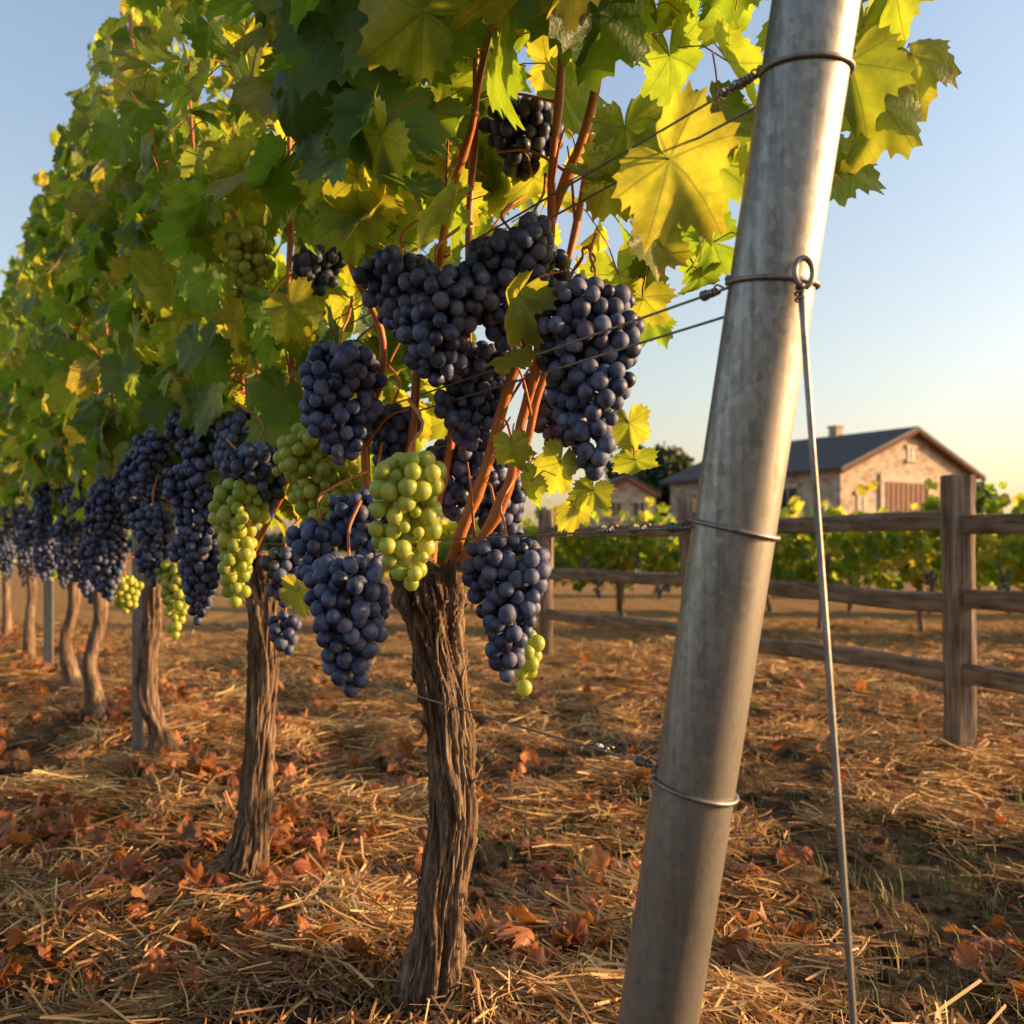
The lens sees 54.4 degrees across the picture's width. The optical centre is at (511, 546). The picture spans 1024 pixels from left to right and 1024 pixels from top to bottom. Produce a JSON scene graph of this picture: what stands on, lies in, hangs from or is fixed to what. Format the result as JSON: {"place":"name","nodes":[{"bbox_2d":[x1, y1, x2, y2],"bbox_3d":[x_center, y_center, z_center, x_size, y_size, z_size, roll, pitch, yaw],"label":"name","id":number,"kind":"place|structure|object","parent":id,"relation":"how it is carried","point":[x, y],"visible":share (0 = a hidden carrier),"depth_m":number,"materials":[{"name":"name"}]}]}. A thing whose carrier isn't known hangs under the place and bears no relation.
{"place":"outdoors","nodes":[
{"label":"outdoors","id":0,"kind":"place"},
{"bbox_2d":[0,550,1023,1023],"bbox_3d":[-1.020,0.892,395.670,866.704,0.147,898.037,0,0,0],"label":"ground","id":1,"kind":"structure","parent":0,"point":[640,600],"depth_m":4.33,"materials":[{"name":"soil"}]},
{"bbox_2d":[0,325,17,636],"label":"grape vine","id":2,"kind":"object","parent":1,"relation":"on","point":[7,621],"visible":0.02,"depth_m":9.46,"materials":[{"name":"brown plant"}]},
{"bbox_2d":[0,221,71,657],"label":"grape vine","id":3,"kind":"object","parent":1,"relation":"on","point":[8,535],"visible":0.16,"depth_m":7.55,"materials":[{"name":"green plant"}]},
{"bbox_2d":[44,575,53,667],"bbox_3d":[-3.170,-0.050,6.812,0.058,2.100,0.028,0,0,0],"label":"trellis stake","id":4,"kind":"object","parent":1,"relation":"on","point":[48,621],"depth_m":6.80,"materials":[{"name":"grey metal"}]},
{"bbox_2d":[0,129,110,690],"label":"grape vine","id":5,"kind":"object","parent":1,"relation":"on","point":[13,478],"visible":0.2,"depth_m":6.01,"materials":[{"name":"green plant"}]},
{"bbox_2d":[8,26,148,721],"bbox_3d":[-2.058,-0.766,5.001,0.821,3.443,1.442,0,0,-30],"label":"grape vine","id":6,"kind":"object","parent":1,"relation":"on","point":[47,450],"visible":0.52,"depth_m":4.78,"materials":[{"name":"green plant"}]},
{"bbox_2d":[132,536,144,750],"bbox_3d":[-1.475,-0.050,3.932,0.042,2.100,0.028,0,0,0],"label":"trellis stake","id":7,"kind":"object","parent":1,"relation":"on","point":[138,731],"depth_m":3.92,"materials":[{"name":"grey metal"}]},
{"bbox_2d":[24,0,282,761],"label":"grape vine","id":8,"kind":"object","parent":1,"relation":"on","point":[121,454],"visible":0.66,"depth_m":3.50,"materials":[{"name":"green plant"}]},
{"bbox_2d":[12,528,354,551],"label":"distant trees","id":9,"kind":"object","parent":1,"relation":"on","point":[274,537],"visible":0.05,"depth_m":147.71,"materials":[{"name":"green plant"}]},
{"bbox_2d":[61,0,435,883],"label":"grape vine","id":10,"kind":"object","parent":1,"relation":"on","point":[227,484],"visible":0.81,"depth_m":2.41,"materials":[{"name":"green plant"}]},
{"bbox_2d":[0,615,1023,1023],"bbox_3d":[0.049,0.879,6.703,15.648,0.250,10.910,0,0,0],"label":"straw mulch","id":11,"kind":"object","parent":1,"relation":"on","point":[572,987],"visible":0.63,"depth_m":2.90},
{"bbox_2d":[0,622,1023,1006],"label":"fallen leaves","id":12,"kind":"object","parent":1,"relation":"on","point":[576,928],"visible":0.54,"depth_m":2.60,"materials":[{"name":"orange plant"}]},
{"bbox_2d":[0,606,1023,1023],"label":"grass","id":13,"kind":"structure","parent":1,"relation":"on","point":[868,950],"depth_m":2.72,"materials":[{"name":"plant"}]},
{"bbox_2d":[0,655,1023,1023],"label":"soil clods","id":14,"kind":"object","parent":1,"relation":"on","point":[832,881],"visible":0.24,"depth_m":2.76,"materials":[{"name":"brown soil"}]},
{"bbox_2d":[168,0,961,1014],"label":"grape vine","id":15,"kind":"object","parent":1,"relation":"on","point":[340,92],"visible":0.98,"depth_m":1.59,"materials":[{"name":"green plant"}]},
{"bbox_2d":[589,474,660,542],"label":"stone outbuilding","id":16,"kind":"structure","parent":1,"relation":"on","point":[630,492],"depth_m":46.11,"materials":[{"name":"stone"}]},
{"bbox_2d":[611,503,643,515],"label":"window panes","id":17,"kind":"structure","parent":16,"relation":"in","point":[636,505],"depth_m":46.12,"materials":[{"name":"grey glass"}]},
{"bbox_2d":[603,441,694,517],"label":"tree","id":18,"kind":"object","parent":1,"relation":"on","point":[670,461],"visible":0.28,"depth_m":59.68,"materials":[{"name":"green plant"}]},
{"bbox_2d":[350,515,1005,595],"bbox_3d":[7.006,0.060,18.008,20.244,1.801,0.962,0,0,6],"label":"background vine row","id":19,"kind":"object","parent":1,"relation":"on","point":[656,586],"depth_m":18.38,"materials":[{"name":"green plant"}]},
{"bbox_2d":[380,495,1023,613],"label":"background vine row","id":20,"kind":"object","parent":1,"relation":"on","point":[528,522],"visible":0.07,"depth_m":13.75,"materials":[{"name":"green plant"}]},
{"bbox_2d":[412,478,1023,631],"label":"background vine row","id":21,"kind":"object","parent":1,"relation":"on","point":[657,555],"visible":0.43,"depth_m":10.62,"materials":[{"name":"green plant"}]},
{"bbox_2d":[617,0,860,1023],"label":"trellis end post","id":22,"kind":"object","parent":1,"relation":"on","point":[805,69],"visible":0.99,"depth_m":1.12,"materials":[{"name":"silver metal"}]},
{"bbox_2d":[15,68,757,767],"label":"trellis wires","id":23,"kind":"object","parent":22,"relation":"attached to","point":[705,296],"visible":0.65,"depth_m":1.31,"materials":[{"name":"grey metal"}]},
{"bbox_2d":[792,255,856,1023],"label":"guy rod","id":24,"kind":"object","parent":22,"relation":"attached to","point":[801,288],"visible":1,"depth_m":1.04,"materials":[{"name":"metal"}]},
{"bbox_2d":[538,474,1023,750],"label":"wooden fence","id":25,"kind":"object","parent":1,"relation":"on","point":[957,602],"visible":0.64,"depth_m":4.56,"materials":[{"name":"brown wood"}]},
{"bbox_2d":[976,481,997,513],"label":"tree","id":26,"kind":"object","parent":1,"relation":"on","point":[986,494],"visible":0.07,"depth_m":67.72,"materials":[{"name":"green plant"}]},
{"bbox_2d":[0,0,1023,533],"label":"sky","id":27,"kind":"structure","parent":0,"point":[917,315],"materials":[{"name":"blue"}]},
{"bbox_2d":[659,425,985,564],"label":"stone barn","id":28,"kind":"structure","parent":0,"point":[900,465],"depth_m":47.38,"materials":[{"name":"stone"}]},
{"bbox_2d":[694,449,914,515],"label":"window panes","id":29,"kind":"structure","parent":28,"relation":"in","point":[792,491],"depth_m":47.28,"materials":[{"name":"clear glass"}]},
{"bbox_2d":[885,482,927,511],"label":"barn door","id":30,"kind":"structure","parent":28,"relation":"in","point":[899,496],"depth_m":47.34,"materials":[{"name":"brown wood"}]}
]}

